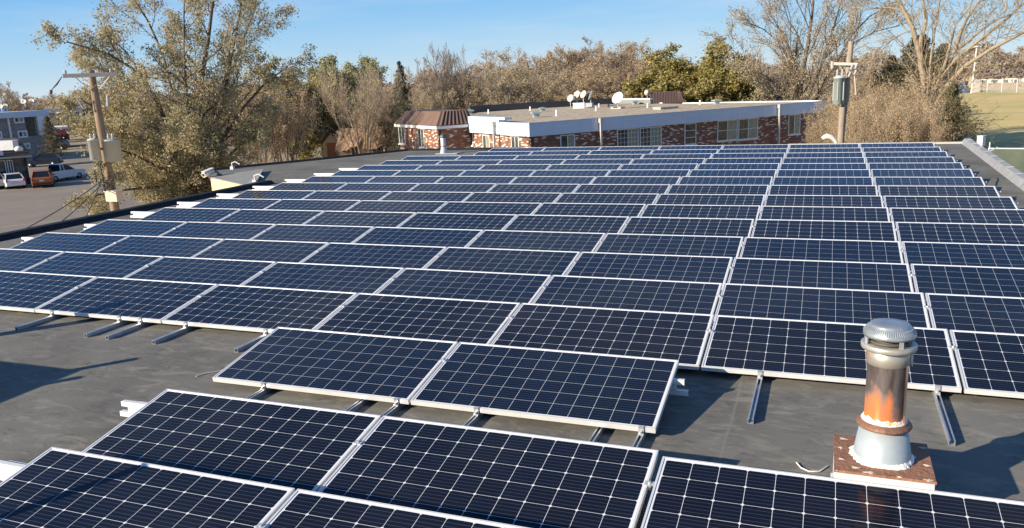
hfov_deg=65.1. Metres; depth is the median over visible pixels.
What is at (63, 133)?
distant building
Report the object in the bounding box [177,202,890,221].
cross rail bundle
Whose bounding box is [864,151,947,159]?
solar panel
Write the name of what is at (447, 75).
maple tree
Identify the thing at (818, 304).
solar panel
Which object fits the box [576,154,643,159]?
solar panel
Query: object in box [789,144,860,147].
solar panel
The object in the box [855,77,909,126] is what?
tawny tree
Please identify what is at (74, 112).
windows
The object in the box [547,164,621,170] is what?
solar panel
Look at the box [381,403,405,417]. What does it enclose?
strut rail
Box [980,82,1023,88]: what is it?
fence
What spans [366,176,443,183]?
solar panel
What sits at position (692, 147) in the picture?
solar panel
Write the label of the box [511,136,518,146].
window
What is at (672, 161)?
solar panel
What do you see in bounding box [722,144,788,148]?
solar panel
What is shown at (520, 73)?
olive tree
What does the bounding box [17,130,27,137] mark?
window
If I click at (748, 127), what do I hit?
window
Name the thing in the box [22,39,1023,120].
distant wood
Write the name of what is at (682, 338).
solar panel
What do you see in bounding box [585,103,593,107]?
equipment crate
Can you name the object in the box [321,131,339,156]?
garden shed
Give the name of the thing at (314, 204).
solar panel
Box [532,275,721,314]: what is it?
solar panel
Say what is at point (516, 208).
solar panel
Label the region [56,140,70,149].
parked suv
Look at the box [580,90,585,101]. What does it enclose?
satellite dish
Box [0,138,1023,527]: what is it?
flat roofed building
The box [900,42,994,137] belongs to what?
juniper tree
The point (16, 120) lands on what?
window
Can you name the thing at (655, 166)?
solar panel
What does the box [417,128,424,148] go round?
window
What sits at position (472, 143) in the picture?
window
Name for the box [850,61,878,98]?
bare tree
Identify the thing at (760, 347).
solar panel
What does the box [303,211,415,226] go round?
solar panel
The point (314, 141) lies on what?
dark tree
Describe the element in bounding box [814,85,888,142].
brush shrub
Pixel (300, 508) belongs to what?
solar panel
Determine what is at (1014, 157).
screened fence
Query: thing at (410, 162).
solar panel
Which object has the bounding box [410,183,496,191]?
solar panel
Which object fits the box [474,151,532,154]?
solar panel
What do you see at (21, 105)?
distant tree
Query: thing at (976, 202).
solar panel
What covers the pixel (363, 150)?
door
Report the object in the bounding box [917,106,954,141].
brush shrub
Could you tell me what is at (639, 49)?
pinkish tree
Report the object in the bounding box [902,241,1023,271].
solar panel
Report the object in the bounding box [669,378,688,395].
cross rail bundle
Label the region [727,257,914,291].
solar panel
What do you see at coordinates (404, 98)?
spruce tree
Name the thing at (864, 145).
solar panel
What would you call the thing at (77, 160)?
street
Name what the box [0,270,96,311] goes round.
solar panel
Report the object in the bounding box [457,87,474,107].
tree
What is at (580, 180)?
solar panel
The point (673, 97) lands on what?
tiled roof building
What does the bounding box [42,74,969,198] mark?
ground
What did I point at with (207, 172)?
security camera
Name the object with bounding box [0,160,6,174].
window
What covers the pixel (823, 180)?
solar panel
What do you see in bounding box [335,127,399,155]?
garage
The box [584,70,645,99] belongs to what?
bare tree
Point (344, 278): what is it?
solar panel
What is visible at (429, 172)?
solar panel
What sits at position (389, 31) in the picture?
sky
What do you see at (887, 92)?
brush shrub
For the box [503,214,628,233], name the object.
solar panel
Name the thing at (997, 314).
solar panel
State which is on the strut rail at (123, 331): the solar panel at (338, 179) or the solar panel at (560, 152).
the solar panel at (560, 152)
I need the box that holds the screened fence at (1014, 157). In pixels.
[988,142,1023,172]
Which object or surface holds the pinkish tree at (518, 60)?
on the ground at (76, 144)
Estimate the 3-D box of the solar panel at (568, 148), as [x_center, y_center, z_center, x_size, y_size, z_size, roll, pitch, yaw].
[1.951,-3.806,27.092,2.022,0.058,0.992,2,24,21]
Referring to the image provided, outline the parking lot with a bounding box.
[0,165,153,232]
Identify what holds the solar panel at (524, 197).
on the cross rail bundle at (221, 195)
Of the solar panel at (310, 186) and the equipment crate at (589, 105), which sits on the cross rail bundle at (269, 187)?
the solar panel at (310, 186)
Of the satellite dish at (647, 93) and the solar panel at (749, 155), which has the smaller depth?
the solar panel at (749, 155)
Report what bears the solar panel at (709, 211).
on the cross rail bundle at (186, 204)
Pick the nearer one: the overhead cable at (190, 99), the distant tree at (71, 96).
the overhead cable at (190, 99)
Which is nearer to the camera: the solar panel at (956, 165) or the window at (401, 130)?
the solar panel at (956, 165)
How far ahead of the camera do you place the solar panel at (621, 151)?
25.38 m
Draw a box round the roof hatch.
[652,106,678,109]
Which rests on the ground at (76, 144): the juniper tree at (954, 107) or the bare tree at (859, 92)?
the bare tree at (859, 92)
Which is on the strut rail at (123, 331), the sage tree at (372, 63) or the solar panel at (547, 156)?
the solar panel at (547, 156)
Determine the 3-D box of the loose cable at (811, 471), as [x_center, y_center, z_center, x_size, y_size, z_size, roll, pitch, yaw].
[1.969,1.341,5.272,0.200,0.010,0.114,3,14,21]
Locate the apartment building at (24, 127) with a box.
[0,108,48,158]
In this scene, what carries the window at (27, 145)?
in the apartment building at (24, 127)
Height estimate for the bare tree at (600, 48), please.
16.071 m
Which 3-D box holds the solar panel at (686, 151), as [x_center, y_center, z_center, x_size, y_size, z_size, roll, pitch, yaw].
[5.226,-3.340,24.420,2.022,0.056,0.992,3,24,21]
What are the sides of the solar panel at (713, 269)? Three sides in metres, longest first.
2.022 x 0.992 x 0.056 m
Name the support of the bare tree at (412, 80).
on the ground at (76, 144)
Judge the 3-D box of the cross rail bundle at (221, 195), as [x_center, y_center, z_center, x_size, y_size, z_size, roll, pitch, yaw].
[0.680,-1.291,16.646,16.968,0.199,0.120,3,14,21]
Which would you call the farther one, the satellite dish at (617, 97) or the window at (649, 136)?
the satellite dish at (617, 97)
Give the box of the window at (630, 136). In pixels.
[617,128,638,145]
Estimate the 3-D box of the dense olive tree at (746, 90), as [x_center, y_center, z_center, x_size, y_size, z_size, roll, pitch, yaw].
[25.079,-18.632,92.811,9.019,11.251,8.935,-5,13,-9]
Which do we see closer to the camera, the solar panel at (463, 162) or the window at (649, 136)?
the solar panel at (463, 162)
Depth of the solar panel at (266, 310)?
9.11 m
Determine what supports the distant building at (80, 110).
on the ground at (76, 144)
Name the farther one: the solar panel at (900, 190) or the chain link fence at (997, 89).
the chain link fence at (997, 89)
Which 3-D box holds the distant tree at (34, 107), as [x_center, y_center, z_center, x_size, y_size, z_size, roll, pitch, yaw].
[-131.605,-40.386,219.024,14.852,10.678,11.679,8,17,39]
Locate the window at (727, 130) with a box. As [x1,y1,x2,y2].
[716,119,738,142]
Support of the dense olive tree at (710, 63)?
on the ground at (76, 144)
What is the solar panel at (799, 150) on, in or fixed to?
on the cross rail bundle
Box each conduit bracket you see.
[230,161,239,168]
[252,173,263,181]
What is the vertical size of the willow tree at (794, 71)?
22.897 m
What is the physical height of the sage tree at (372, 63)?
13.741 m
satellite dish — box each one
[567,94,572,107]
[574,91,579,97]
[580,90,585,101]
[610,92,624,108]
[644,90,649,97]
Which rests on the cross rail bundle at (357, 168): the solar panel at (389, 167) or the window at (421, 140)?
the solar panel at (389, 167)
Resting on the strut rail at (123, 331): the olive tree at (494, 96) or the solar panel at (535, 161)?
the solar panel at (535, 161)
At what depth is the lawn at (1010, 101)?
128.57 m
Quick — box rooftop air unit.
[0,140,18,150]
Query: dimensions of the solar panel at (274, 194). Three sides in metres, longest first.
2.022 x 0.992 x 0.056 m
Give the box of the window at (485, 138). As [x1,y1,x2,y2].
[482,135,489,147]
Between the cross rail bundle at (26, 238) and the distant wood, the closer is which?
the cross rail bundle at (26, 238)
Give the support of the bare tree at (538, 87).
on the ground at (76, 144)
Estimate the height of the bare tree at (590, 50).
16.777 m
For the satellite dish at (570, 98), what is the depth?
84.94 m
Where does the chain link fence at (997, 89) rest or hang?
on the lawn at (1010, 101)
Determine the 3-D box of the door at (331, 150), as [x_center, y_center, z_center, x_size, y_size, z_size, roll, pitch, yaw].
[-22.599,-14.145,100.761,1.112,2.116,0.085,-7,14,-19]
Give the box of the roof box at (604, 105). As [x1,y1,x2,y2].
[600,104,608,107]
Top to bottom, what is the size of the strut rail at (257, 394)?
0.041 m
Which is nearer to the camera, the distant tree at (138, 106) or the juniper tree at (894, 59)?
the juniper tree at (894, 59)
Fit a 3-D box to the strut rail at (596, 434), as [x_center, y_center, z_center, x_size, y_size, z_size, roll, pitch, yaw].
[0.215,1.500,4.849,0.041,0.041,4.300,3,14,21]
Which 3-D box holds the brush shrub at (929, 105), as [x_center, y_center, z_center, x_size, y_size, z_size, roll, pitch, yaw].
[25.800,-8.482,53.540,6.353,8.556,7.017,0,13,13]
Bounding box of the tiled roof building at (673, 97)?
[650,91,685,103]
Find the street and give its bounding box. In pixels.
[26,158,97,163]
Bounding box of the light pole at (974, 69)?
[971,46,980,92]
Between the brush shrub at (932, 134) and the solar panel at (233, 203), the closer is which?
the solar panel at (233, 203)
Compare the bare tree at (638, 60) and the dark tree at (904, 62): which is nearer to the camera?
the dark tree at (904, 62)
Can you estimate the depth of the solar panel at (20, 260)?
12.45 m
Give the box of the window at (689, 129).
[684,123,697,145]
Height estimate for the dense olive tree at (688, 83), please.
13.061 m
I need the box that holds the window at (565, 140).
[560,134,574,146]
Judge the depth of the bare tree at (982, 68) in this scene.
289.62 m
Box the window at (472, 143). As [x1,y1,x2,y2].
[470,133,473,146]
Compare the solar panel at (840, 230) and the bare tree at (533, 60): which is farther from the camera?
the bare tree at (533, 60)
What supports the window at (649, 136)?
in the brick building at (690, 123)
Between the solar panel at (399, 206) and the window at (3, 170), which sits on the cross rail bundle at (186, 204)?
the solar panel at (399, 206)
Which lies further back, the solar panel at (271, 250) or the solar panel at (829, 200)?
the solar panel at (829, 200)
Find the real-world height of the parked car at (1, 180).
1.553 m
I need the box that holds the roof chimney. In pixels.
[830,318,936,489]
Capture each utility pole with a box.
[49,68,123,210]
[831,41,857,142]
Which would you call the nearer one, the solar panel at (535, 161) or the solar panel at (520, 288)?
the solar panel at (520, 288)
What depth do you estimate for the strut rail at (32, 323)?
9.53 m
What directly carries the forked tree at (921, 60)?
on the ground at (76, 144)
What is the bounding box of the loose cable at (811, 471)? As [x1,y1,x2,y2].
[796,462,827,471]
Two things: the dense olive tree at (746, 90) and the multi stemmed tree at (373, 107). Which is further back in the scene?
the dense olive tree at (746, 90)
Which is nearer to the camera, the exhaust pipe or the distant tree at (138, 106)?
the exhaust pipe
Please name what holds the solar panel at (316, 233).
on the cross rail bundle at (89, 225)
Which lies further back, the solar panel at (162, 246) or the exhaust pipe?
the exhaust pipe
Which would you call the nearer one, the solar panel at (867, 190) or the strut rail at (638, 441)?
the strut rail at (638, 441)
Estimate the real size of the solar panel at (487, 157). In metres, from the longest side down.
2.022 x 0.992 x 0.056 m
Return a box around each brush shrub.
[803,106,836,142]
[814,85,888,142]
[818,71,932,126]
[826,94,913,142]
[848,88,945,141]
[850,70,959,141]
[871,98,960,142]
[885,86,949,132]
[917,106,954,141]
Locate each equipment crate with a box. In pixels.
[572,102,584,108]
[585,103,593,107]
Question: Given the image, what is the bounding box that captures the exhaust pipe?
[821,133,837,143]
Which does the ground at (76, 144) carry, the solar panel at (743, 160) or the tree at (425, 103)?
the tree at (425, 103)
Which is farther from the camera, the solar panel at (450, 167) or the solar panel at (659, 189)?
the solar panel at (450, 167)
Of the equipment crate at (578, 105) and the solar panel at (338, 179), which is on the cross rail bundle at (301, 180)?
the solar panel at (338, 179)
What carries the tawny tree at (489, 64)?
on the ground at (76, 144)
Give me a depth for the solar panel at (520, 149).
28.03 m
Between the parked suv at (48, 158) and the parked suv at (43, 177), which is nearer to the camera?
the parked suv at (43, 177)
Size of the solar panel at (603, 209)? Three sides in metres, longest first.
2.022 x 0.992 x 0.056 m
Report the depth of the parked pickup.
89.57 m
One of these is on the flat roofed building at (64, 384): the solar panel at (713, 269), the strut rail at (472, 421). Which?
the strut rail at (472, 421)
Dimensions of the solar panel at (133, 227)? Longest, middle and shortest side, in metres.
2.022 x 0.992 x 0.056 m
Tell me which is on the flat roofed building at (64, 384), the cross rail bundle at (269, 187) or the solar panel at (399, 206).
the cross rail bundle at (269, 187)
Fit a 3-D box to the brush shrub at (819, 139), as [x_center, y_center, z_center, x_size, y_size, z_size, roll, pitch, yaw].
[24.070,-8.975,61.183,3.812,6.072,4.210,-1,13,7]
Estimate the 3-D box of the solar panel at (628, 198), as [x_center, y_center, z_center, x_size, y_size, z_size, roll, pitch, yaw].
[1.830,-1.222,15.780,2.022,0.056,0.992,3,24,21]
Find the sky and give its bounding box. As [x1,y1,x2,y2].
[0,0,1023,108]
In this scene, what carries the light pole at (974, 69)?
on the lawn at (1010, 101)
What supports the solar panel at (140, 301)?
on the cross rail bundle
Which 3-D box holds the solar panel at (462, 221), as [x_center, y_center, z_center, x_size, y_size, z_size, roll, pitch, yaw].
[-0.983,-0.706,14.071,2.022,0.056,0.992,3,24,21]
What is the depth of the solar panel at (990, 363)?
6.51 m
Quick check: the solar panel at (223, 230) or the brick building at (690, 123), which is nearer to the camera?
the solar panel at (223, 230)
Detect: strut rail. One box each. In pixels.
[15,314,64,330]
[84,320,130,336]
[105,322,151,339]
[152,326,195,343]
[234,333,268,352]
[246,388,273,399]
[344,399,369,411]
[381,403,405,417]
[463,413,484,426]
[589,427,604,441]
[632,432,646,447]
[748,376,763,423]
[931,390,955,445]
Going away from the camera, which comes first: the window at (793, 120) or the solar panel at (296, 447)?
the solar panel at (296, 447)
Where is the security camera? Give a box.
[201,168,221,177]
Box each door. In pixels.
[327,143,336,156]
[357,147,393,153]
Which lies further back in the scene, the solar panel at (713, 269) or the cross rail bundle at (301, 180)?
the cross rail bundle at (301, 180)
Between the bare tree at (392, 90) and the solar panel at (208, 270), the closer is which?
the solar panel at (208, 270)
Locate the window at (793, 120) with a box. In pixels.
[787,114,800,135]
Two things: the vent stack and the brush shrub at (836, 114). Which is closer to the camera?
the vent stack
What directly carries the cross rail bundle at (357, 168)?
on the flat roofed building at (64, 384)
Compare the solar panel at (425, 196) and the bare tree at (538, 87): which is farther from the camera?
the bare tree at (538, 87)
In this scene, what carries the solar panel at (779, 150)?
on the cross rail bundle
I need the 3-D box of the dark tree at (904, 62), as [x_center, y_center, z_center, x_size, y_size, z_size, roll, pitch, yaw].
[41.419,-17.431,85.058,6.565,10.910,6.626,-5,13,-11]
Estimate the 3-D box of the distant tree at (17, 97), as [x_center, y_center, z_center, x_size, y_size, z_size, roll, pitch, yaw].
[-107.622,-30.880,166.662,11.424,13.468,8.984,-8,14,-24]
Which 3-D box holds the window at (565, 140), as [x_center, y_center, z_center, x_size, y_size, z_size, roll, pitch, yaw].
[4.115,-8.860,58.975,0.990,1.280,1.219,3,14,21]
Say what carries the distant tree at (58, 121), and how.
on the ground at (76, 144)
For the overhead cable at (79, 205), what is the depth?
26.53 m
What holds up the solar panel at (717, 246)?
on the cross rail bundle at (89, 225)
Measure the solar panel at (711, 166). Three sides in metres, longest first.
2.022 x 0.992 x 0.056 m
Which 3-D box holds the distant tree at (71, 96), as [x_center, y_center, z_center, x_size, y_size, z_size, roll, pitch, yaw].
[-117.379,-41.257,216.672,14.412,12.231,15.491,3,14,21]
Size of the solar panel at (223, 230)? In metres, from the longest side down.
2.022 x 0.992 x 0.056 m
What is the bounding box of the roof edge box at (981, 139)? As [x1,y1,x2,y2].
[977,135,986,145]
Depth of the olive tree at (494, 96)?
99.90 m
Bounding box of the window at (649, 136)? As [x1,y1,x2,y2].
[640,126,661,145]
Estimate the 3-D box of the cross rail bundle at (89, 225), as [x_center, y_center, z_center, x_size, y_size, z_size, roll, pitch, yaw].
[-0.652,-0.361,12.827,16.618,0.199,0.120,3,14,21]
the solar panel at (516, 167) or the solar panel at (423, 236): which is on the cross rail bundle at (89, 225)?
the solar panel at (423, 236)
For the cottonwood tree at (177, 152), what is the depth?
39.39 m
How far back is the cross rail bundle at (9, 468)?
5.42 m
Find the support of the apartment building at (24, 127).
on the ground at (76, 144)
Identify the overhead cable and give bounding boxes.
[27,182,99,227]
[62,186,99,220]
[86,181,100,215]
[107,86,312,99]
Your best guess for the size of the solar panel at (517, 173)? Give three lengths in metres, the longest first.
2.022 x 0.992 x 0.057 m
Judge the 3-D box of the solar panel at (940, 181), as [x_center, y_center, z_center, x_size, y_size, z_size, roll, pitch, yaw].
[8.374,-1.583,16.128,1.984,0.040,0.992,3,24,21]
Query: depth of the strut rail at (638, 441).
5.73 m
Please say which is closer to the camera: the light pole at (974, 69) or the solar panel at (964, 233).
the solar panel at (964, 233)
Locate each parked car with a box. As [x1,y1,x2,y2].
[0,174,4,187]
[2,172,25,188]
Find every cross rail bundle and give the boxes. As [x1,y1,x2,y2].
[0,460,27,480]
[21,237,913,283]
[84,224,903,258]
[120,400,147,416]
[130,211,896,236]
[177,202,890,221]
[216,193,1019,208]
[252,186,1001,196]
[285,179,986,184]
[314,173,975,176]
[339,166,965,169]
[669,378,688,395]
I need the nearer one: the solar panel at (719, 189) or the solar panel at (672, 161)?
the solar panel at (719, 189)
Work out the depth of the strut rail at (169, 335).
8.78 m
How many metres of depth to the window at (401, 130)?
69.74 m
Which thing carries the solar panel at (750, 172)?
on the cross rail bundle at (323, 174)
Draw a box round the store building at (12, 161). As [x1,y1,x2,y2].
[0,138,31,186]
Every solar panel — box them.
[0,248,63,271]
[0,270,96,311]
[0,447,294,527]
[9,232,129,252]
[22,251,163,277]
[35,277,217,323]
[78,219,185,235]
[82,389,380,491]
[96,235,223,256]
[125,256,275,284]
[139,207,240,221]
[161,222,275,239]
[162,284,356,334]
[190,198,281,208]
[192,239,328,262]
[212,327,457,406]
[218,209,323,224]
[232,190,315,198]
[243,262,403,293]
[251,224,373,242]
[265,199,360,210]
[265,489,528,527]
[268,182,346,190]
[300,176,374,182]
[301,242,446,268]
[303,191,391,200]
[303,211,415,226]
[315,293,520,343]
[318,415,658,527]
[331,170,400,175]
[336,183,418,190]
[346,200,447,212]
[353,227,483,246]
[357,165,421,169]
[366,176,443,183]
[376,268,550,303]
[379,160,441,164]
[380,191,473,201]
[393,170,465,175]
[399,212,516,229]
[402,156,459,159]
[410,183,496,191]
[410,342,678,436]
[416,165,483,169]
[424,247,579,276]
[435,201,541,214]
[436,160,501,164]
[436,176,516,183]
[456,155,518,159]
[459,170,535,176]
[463,192,561,202]
[467,230,605,252]
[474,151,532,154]
[479,164,550,169]
[488,184,579,193]
[489,147,544,150]
[491,303,713,369]
[498,159,565,164]
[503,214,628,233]
[510,176,595,184]
[515,154,578,158]
[529,150,590,154]
[530,170,609,176]
[532,203,645,217]
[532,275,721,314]
[542,147,600,150]
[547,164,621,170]
[554,193,658,204]
[562,159,632,164]
[565,252,732,291]
[573,184,670,194]
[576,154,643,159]
[589,150,652,153]
[591,176,680,184]
[594,233,743,264]
[599,146,660,149]
[606,169,690,176]
[619,163,697,169]
[620,217,754,243]
[630,158,705,164]
[640,204,761,224]
[641,153,712,158]
[641,456,1023,527]
[651,149,718,153]
[654,194,765,210]
[659,145,722,149]
[666,184,768,198]
[678,176,773,187]
[688,169,777,180]
[696,163,779,172]
[701,315,961,394]
[704,158,781,163]
[711,153,785,160]
[712,283,930,327]
[718,148,788,154]
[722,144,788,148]
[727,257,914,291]
[739,237,904,262]
[751,219,897,240]
[759,206,891,221]
[764,195,884,206]
[768,185,879,195]
[772,177,874,184]
[776,169,871,176]
[779,163,867,168]
[782,157,865,162]
[785,152,864,157]
[788,148,862,152]
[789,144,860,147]
[860,142,934,147]
[862,147,941,154]
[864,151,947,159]
[866,157,954,165]
[868,162,963,172]
[871,169,974,180]
[874,177,985,189]
[878,185,999,200]
[883,196,1017,212]
[889,208,1023,227]
[895,222,1023,248]
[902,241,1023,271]
[910,264,1023,302]
[925,293,1023,341]
[949,330,1023,398]
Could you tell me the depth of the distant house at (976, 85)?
223.99 m
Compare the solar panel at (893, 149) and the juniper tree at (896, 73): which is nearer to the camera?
the solar panel at (893, 149)
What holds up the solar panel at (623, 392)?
on the cross rail bundle at (674, 390)
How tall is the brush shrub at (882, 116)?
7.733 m
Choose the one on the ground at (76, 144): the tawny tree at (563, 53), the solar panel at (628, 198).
the tawny tree at (563, 53)
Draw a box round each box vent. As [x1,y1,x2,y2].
[530,111,541,117]
[711,99,721,103]
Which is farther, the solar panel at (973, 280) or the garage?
the garage
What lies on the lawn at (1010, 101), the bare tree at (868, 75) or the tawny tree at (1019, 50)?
the tawny tree at (1019, 50)
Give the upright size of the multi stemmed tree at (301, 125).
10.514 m
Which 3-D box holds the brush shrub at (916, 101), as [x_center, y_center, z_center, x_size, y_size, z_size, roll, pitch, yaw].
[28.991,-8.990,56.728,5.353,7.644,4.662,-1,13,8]
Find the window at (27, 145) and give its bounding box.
[23,143,30,148]
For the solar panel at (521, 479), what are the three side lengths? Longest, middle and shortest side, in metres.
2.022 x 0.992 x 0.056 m
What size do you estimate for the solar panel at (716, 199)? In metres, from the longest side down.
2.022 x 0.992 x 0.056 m
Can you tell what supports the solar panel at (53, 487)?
on the cross rail bundle at (9, 468)
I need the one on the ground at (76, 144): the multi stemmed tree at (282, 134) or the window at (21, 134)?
the multi stemmed tree at (282, 134)
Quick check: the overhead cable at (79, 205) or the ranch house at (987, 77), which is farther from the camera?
the ranch house at (987, 77)
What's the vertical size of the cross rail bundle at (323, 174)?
0.199 m
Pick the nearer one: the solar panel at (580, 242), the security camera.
the solar panel at (580, 242)
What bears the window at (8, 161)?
in the store building at (12, 161)
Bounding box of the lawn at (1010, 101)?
[952,89,1023,149]
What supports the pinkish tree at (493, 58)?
on the ground at (76, 144)
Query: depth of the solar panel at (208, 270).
11.11 m
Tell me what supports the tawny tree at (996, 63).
on the ground at (76, 144)
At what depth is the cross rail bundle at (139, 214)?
17.11 m
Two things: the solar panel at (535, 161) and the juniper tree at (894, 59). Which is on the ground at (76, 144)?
the juniper tree at (894, 59)
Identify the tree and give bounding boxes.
[0,81,32,110]
[0,83,20,111]
[15,97,49,110]
[25,0,324,215]
[33,94,83,109]
[34,116,68,157]
[49,111,79,134]
[60,90,102,118]
[127,97,162,130]
[220,85,297,164]
[239,75,321,161]
[240,54,335,160]
[297,66,341,135]
[306,53,384,137]
[308,53,426,153]
[343,54,414,114]
[351,89,404,151]
[363,77,414,126]
[387,61,412,150]
[394,58,436,109]
[406,86,448,109]
[415,43,483,109]
[444,60,510,108]
[444,70,537,113]
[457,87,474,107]
[468,44,534,88]
[470,56,580,102]
[481,44,532,84]
[507,68,574,102]
[515,73,595,102]
[522,50,582,82]
[531,63,638,100]
[533,43,611,89]
[542,36,620,92]
[568,39,649,78]
[578,41,665,96]
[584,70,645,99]
[612,38,662,75]
[617,42,737,97]
[619,46,654,78]
[648,34,768,102]
[697,0,921,101]
[698,52,771,101]
[764,71,823,100]
[788,78,840,124]
[832,78,867,112]
[840,0,1023,142]
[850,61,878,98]
[854,55,907,108]
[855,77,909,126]
[863,34,1010,135]
[885,49,919,93]
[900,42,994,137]
[924,82,986,146]
[965,59,1008,76]
[977,56,1022,71]
[1006,46,1023,67]
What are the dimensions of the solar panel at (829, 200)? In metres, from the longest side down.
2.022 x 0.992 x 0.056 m
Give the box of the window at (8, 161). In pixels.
[6,160,14,172]
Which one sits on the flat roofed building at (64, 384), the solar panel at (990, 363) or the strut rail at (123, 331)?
the strut rail at (123, 331)
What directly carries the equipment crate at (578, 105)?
on the brick building at (690, 123)
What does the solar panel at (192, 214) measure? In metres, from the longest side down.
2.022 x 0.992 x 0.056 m
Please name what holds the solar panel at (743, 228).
on the cross rail bundle at (139, 214)
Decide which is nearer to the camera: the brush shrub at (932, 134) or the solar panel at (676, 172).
the solar panel at (676, 172)
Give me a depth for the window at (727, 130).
66.99 m
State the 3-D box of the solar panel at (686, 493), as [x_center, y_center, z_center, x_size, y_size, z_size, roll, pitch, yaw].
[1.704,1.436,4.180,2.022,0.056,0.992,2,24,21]
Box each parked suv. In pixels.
[27,152,63,167]
[31,169,54,187]
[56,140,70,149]
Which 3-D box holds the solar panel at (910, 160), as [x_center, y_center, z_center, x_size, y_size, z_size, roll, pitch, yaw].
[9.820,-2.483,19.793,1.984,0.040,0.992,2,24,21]
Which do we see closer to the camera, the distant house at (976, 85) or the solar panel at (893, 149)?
the solar panel at (893, 149)
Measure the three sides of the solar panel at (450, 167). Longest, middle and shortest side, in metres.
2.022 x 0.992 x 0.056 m
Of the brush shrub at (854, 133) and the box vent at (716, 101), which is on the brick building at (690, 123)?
the box vent at (716, 101)
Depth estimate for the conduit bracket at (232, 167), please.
27.90 m
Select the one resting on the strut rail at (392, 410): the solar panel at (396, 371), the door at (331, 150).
the solar panel at (396, 371)
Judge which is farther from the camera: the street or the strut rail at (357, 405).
the street
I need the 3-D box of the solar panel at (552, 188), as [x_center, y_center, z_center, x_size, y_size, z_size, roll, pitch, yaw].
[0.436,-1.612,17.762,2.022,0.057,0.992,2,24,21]
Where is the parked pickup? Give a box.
[48,163,86,181]
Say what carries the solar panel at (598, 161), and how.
on the cross rail bundle
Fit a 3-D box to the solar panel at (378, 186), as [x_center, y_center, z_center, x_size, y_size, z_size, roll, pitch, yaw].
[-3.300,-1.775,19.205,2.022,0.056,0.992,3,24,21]
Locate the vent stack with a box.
[435,133,462,153]
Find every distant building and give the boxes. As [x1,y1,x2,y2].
[44,106,82,135]
[54,125,69,140]
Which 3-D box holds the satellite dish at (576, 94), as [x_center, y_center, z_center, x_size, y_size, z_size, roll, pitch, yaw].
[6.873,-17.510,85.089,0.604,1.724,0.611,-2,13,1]
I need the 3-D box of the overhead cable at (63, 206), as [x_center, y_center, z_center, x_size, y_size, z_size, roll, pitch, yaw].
[-14.265,-1.644,24.776,0.030,0.681,9.648,-5,13,-9]
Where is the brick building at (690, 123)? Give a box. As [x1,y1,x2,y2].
[394,98,826,148]
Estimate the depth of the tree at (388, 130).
92.98 m
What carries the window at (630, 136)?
in the brick building at (690, 123)
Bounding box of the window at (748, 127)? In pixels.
[738,117,758,140]
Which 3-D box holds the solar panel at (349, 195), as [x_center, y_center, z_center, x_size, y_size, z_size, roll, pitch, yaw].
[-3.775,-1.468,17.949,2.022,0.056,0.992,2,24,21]
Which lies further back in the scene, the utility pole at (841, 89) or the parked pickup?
the parked pickup
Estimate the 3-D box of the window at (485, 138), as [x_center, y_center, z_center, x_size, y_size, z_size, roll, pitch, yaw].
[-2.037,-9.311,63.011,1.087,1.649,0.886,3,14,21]
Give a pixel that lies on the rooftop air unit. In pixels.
(8, 144)
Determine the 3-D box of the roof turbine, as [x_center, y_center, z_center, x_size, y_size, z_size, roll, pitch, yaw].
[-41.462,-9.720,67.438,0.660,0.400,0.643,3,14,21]
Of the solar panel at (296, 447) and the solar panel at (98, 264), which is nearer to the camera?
the solar panel at (296, 447)
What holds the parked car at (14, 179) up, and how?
on the parking lot
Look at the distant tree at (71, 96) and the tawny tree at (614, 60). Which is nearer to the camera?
the tawny tree at (614, 60)
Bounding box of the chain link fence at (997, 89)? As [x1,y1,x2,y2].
[975,79,1023,91]
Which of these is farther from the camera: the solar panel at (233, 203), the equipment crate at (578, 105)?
the equipment crate at (578, 105)
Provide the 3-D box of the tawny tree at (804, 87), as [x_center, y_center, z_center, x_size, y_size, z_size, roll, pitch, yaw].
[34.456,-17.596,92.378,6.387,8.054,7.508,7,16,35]
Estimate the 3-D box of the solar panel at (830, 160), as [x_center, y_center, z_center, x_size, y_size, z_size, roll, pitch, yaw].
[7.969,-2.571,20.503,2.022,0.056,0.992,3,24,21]
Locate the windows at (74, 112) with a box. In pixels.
[49,112,78,116]
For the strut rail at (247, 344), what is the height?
0.041 m
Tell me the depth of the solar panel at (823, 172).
18.27 m
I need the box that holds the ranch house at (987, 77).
[976,69,1023,82]
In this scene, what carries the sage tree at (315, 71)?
on the ground at (76, 144)
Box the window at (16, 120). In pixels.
[13,117,24,122]
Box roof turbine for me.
[14,146,22,150]
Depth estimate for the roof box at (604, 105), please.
80.65 m
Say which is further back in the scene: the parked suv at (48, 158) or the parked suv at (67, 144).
the parked suv at (67, 144)
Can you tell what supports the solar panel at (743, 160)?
on the cross rail bundle
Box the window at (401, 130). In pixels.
[398,127,405,144]
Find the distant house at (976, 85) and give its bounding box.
[950,74,981,92]
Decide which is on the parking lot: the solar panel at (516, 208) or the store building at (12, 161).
the store building at (12, 161)
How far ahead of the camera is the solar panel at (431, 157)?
26.30 m
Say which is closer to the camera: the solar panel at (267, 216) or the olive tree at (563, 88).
the solar panel at (267, 216)
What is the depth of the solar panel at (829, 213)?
13.25 m
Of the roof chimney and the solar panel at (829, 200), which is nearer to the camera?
the roof chimney
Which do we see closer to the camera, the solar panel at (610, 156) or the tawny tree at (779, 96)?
the solar panel at (610, 156)
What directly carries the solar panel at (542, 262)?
on the cross rail bundle at (26, 238)
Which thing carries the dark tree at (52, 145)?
on the ground at (76, 144)
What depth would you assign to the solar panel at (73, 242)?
13.78 m
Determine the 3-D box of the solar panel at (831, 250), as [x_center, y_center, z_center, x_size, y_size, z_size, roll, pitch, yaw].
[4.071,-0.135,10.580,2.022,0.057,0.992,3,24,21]

